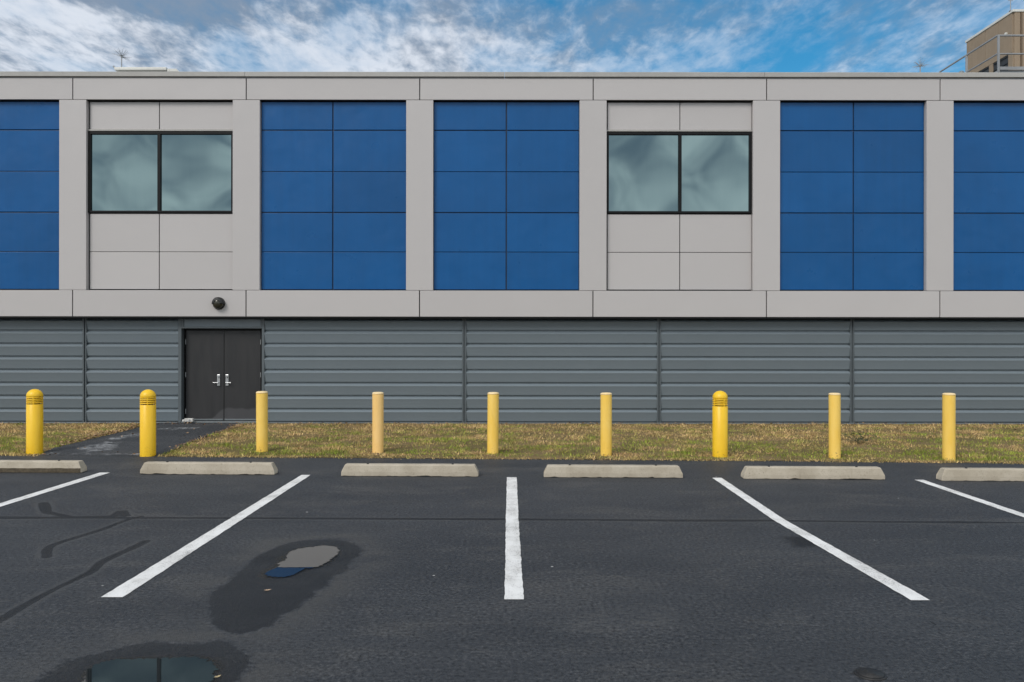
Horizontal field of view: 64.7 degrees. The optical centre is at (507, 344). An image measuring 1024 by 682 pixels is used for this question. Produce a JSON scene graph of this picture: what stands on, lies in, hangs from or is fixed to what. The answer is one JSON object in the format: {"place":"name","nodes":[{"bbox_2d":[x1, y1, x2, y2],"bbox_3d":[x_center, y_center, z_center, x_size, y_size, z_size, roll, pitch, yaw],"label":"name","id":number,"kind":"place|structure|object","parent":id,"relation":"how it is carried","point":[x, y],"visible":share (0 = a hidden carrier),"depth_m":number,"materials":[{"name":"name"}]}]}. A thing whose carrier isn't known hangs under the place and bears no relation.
{"place":"outdoors","nodes":[
{"label":"outdoors","id":0,"kind":"place"},
{"bbox_2d":[38,423,240,455],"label":"path","id":1,"kind":"structure","parent":0,"point":[171,435],"depth_m":14.88,"materials":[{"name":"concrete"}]},
{"bbox_2d":[140,389,155,456],"bbox_3d":[-5.962,1.319,13.402,0.248,1.150,0.248,0,0,0],"label":"light bollard","id":2,"kind":"object","parent":1,"relation":"on","point":[147,424],"visible":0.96,"depth_m":13.30,"materials":[{"name":"yellow metal"}]},
{"bbox_2d":[0,455,1023,681],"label":"parking lot","id":3,"kind":"structure","parent":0,"point":[697,572],"depth_m":6.47,"materials":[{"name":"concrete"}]},
{"bbox_2d":[0,460,86,472],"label":"wheel stop","id":4,"kind":"object","parent":3,"relation":"on","point":[49,466],"visible":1,"depth_m":11.62,"materials":[{"name":"concrete"}]},
{"bbox_2d":[0,473,106,506],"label":"parking line","id":5,"kind":"object","parent":3,"relation":"on","point":[49,489],"visible":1,"depth_m":10.26,"materials":[{"name":"white paint"}]},
{"bbox_2d":[82,656,218,681],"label":"puddle","id":6,"kind":"object","parent":3,"relation":"on","point":[184,669],"visible":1,"depth_m":4.57,"materials":[{"name":"liquid"}]},
{"bbox_2d":[102,475,308,596],"bbox_3d":[-2.864,1.843,8.670,0.164,0.001,5.538,0,0,1],"label":"parking line","id":7,"kind":"object","parent":3,"relation":"on","point":[132,584],"visible":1,"depth_m":7.34,"materials":[{"name":"white paint"}]},
{"bbox_2d":[140,461,277,474],"bbox_3d":[-4.265,1.758,11.554,1.930,0.173,0.170,0,0,1],"label":"wheel stop","id":8,"kind":"object","parent":3,"relation":"on","point":[217,468],"visible":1,"depth_m":11.48,"materials":[{"name":"concrete"}]},
{"bbox_2d":[265,545,339,576],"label":"puddle","id":9,"kind":"object","parent":3,"relation":"on","point":[297,560],"visible":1,"depth_m":6.94,"materials":[{"name":"liquid"}]},
{"bbox_2d":[341,463,478,476],"bbox_3d":[-1.375,1.761,11.402,1.930,0.173,0.170,0,0,1],"label":"wheel stop","id":10,"kind":"object","parent":3,"relation":"on","point":[401,469],"visible":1,"depth_m":11.33,"materials":[{"name":"concrete"}]},
{"bbox_2d":[504,477,523,598],"bbox_3d":[0.051,1.846,8.559,0.153,0.001,5.396,0,0,0],"label":"parking line","id":11,"kind":"object","parent":3,"relation":"on","point":[513,585],"visible":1,"depth_m":7.32,"materials":[{"name":"white paint"}]},
{"bbox_2d":[544,464,682,477],"bbox_3d":[1.467,1.764,11.312,1.930,0.173,0.169,0,0,1],"label":"wheel stop","id":12,"kind":"object","parent":3,"relation":"on","point":[612,471],"visible":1,"depth_m":11.24,"materials":[{"name":"concrete"}]},
{"bbox_2d":[741,466,884,479],"bbox_3d":[4.215,1.767,11.195,1.930,0.173,0.170,0,0,1],"label":"wheel stop","id":13,"kind":"object","parent":3,"relation":"on","point":[814,472],"visible":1,"depth_m":11.12,"materials":[{"name":"concrete"}]},
{"bbox_2d":[713,478,928,599],"bbox_3d":[2.905,1.849,8.538,0.212,0.001,5.379,0,0,-1],"label":"parking line","id":14,"kind":"object","parent":3,"relation":"on","point":[905,591],"visible":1,"depth_m":7.26,"materials":[{"name":"white paint"}]},
{"bbox_2d":[854,667,886,680],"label":"valve cover","id":15,"kind":"object","parent":3,"relation":"on","point":[872,674],"visible":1,"depth_m":4.51,"materials":[{"name":"metal"}]},
{"bbox_2d":[917,480,1023,516],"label":"parking line","id":16,"kind":"object","parent":3,"relation":"on","point":[977,499],"visible":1,"depth_m":9.73,"materials":[{"name":"white paint"}]},
{"bbox_2d":[936,467,1023,480],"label":"wheel stop","id":17,"kind":"object","parent":3,"relation":"on","point":[979,474],"visible":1,"depth_m":10.99,"materials":[{"name":"concrete"}]},
{"bbox_2d":[0,423,1023,462],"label":"lawn","id":18,"kind":"structure","parent":0,"point":[348,442],"depth_m":14.95,"materials":[{"name":"plant"}]},
{"bbox_2d":[26,389,42,453],"bbox_3d":[-7.964,1.320,13.617,0.252,1.143,0.252,0,0,0],"label":"light bollard","id":19,"kind":"object","parent":18,"relation":"on","point":[34,423],"visible":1,"depth_m":13.52,"materials":[{"name":"yellow metal"}]},
{"bbox_2d":[256,391,267,451],"bbox_3d":[-4.182,1.343,13.762,0.196,1.104,0.196,0,0,7],"label":"pipe bollard","id":20,"kind":"object","parent":18,"relation":"on","point":[261,421],"visible":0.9,"depth_m":13.68,"materials":[{"name":"yellow metal"}]},
{"bbox_2d":[372,392,383,452],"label":"pipe bollard","id":21,"kind":"object","parent":18,"relation":"on","point":[377,422],"visible":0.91,"depth_m":13.60,"materials":[{"name":"yellow metal"}]},
{"bbox_2d":[487,392,498,453],"bbox_3d":[-0.248,1.348,13.585,0.194,1.103,0.194,0,0,5],"label":"pipe bollard","id":22,"kind":"object","parent":18,"relation":"on","point":[493,423],"visible":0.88,"depth_m":13.50,"materials":[{"name":"yellow metal"}]},
{"bbox_2d":[0,422,1019,456],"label":"fallen leaves","id":23,"kind":"object","parent":18,"relation":"on","point":[109,432],"visible":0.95,"depth_m":16.32,"materials":[{"name":"brown plant"}]},
{"bbox_2d":[600,392,611,455],"bbox_3d":[1.626,1.347,13.371,0.191,1.110,0.191,0,0,12],"label":"pipe bollard","id":24,"kind":"object","parent":18,"relation":"on","point":[605,423],"visible":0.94,"depth_m":13.29,"materials":[{"name":"yellow metal"}]},
{"bbox_2d":[712,391,727,457],"bbox_3d":[3.485,1.331,13.276,0.246,1.145,0.246,0,0,0],"label":"bollard","id":25,"kind":"object","parent":18,"relation":"on","point":[720,427],"visible":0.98,"depth_m":13.17,"materials":[{"name":"yellow metal"}]},
{"bbox_2d":[828,393,840,458],"bbox_3d":[5.303,1.343,13.122,0.188,1.124,0.188,0,0,-14],"label":"pipe bollard","id":26,"kind":"object","parent":18,"relation":"on","point":[834,399],"visible":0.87,"depth_m":13.04,"materials":[{"name":"yellow metal"}]},
{"bbox_2d":[843,431,879,443],"bbox_3d":[6.422,1.710,14.769,0.743,0.206,0.620,0,0,-16],"label":"weed","id":27,"kind":"object","parent":18,"relation":"on","point":[866,439],"visible":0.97,"depth_m":14.75,"materials":[{"name":"green plant"}]},
{"bbox_2d":[942,393,955,460],"bbox_3d":[7.050,1.339,12.927,0.194,1.136,0.194,0,0,5],"label":"pipe bollard","id":28,"kind":"object","parent":18,"relation":"on","point":[948,426],"visible":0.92,"depth_m":12.85,"materials":[{"name":"yellow metal"}]},
{"bbox_2d":[0,0,1023,78],"label":"sky","id":29,"kind":"structure","parent":0,"point":[504,36],"materials":[{"name":"blue"}]},
{"bbox_2d":[179,456,962,462],"bbox_3d":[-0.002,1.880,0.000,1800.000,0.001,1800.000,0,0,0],"label":"ground","id":30,"kind":"structure","parent":0,"point":[575,459],"depth_m":13.24,"materials":[{"name":"brown soil"}]},
{"bbox_2d":[0,71,1023,423],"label":"office building","id":31,"kind":"structure","parent":30,"relation":"on","point":[640,247],"depth_m":17.76,"materials":[{"name":"grey paint"}]},
{"bbox_2d":[114,48,131,66],"bbox_3d":[-10.210,-6.638,21.402,0.472,2.368,0.449,0,0,44],"label":"antenna","id":32,"kind":"object","parent":31,"relation":"on","point":[121,56],"visible":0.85,"depth_m":21.39,"materials":[{"name":"metal"}]},
{"bbox_2d":[113,66,179,71],"bbox_3d":[-8.755,-6.101,20.200,1.606,1.297,1.320,0,0,0],"label":"roof hatch","id":33,"kind":"object","parent":31,"relation":"on","point":[141,69],"visible":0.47,"depth_m":19.54,"materials":[{"name":"white metal"}]},
{"bbox_2d":[88,132,232,212],"bbox_3d":[-7.608,-3.781,17.760,3.191,1.776,0.059,0,0,0],"label":"window","id":34,"kind":"structure","parent":31,"relation":"in","point":[129,172],"depth_m":17.77,"materials":[{"name":"clear glass"}]},
{"bbox_2d":[182,418,193,421],"bbox_3d":[-7.036,1.661,17.791,0.240,0.075,0.107,0,0,0],"label":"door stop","id":35,"kind":"object","parent":31,"relation":"on","point":[188,420],"depth_m":17.75,"materials":[{"name":"white concrete"}]},
{"bbox_2d":[185,330,223,419],"bbox_3d":[-6.757,0.688,18.005,0.852,2.001,0.122,0,0,0],"label":"door","id":36,"kind":"structure","parent":31,"relation":"in","point":[204,374],"depth_m":18.02,"materials":[{"name":"grey paint"}]},
{"bbox_2d":[212,297,224,309],"bbox_3d":[-6.303,-0.898,17.584,0.272,0.271,0.151,0,0,0],"label":"wall lamp","id":37,"kind":"object","parent":31,"relation":"attached to","point":[218,303],"visible":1,"depth_m":17.53,"materials":[{"name":"black glass"}]},
{"bbox_2d":[224,330,260,419],"bbox_3d":[-5.907,0.689,18.005,0.824,2.001,0.122,0,0,0],"label":"door","id":38,"kind":"structure","parent":31,"relation":"in","point":[242,349],"depth_m":18.02,"materials":[{"name":"grey paint"}]},
{"bbox_2d":[607,132,751,213],"bbox_3d":[3.758,-3.769,17.760,3.191,1.776,0.059,0,0,0],"label":"window","id":39,"kind":"structure","parent":31,"relation":"in","point":[648,172],"depth_m":17.77,"materials":[{"name":"clear glass"}]},
{"bbox_2d":[913,58,929,71],"bbox_3d":[10.898,-6.508,21.423,0.437,2.152,0.395,0,0,0],"label":"antenna","id":40,"kind":"object","parent":31,"relation":"on","point":[920,65],"visible":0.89,"depth_m":21.39,"materials":[{"name":"metal"}]},
{"bbox_2d":[939,35,1023,71],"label":"railing","id":41,"kind":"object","parent":31,"relation":"on","point":[1009,69],"depth_m":25.58,"materials":[{"name":"metal"}]},
{"bbox_2d":[965,9,1023,71],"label":"penthouse","id":42,"kind":"object","parent":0,"point":[1011,22],"visible":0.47,"depth_m":32.81,"materials":[{"name":"brick"}]}
]}

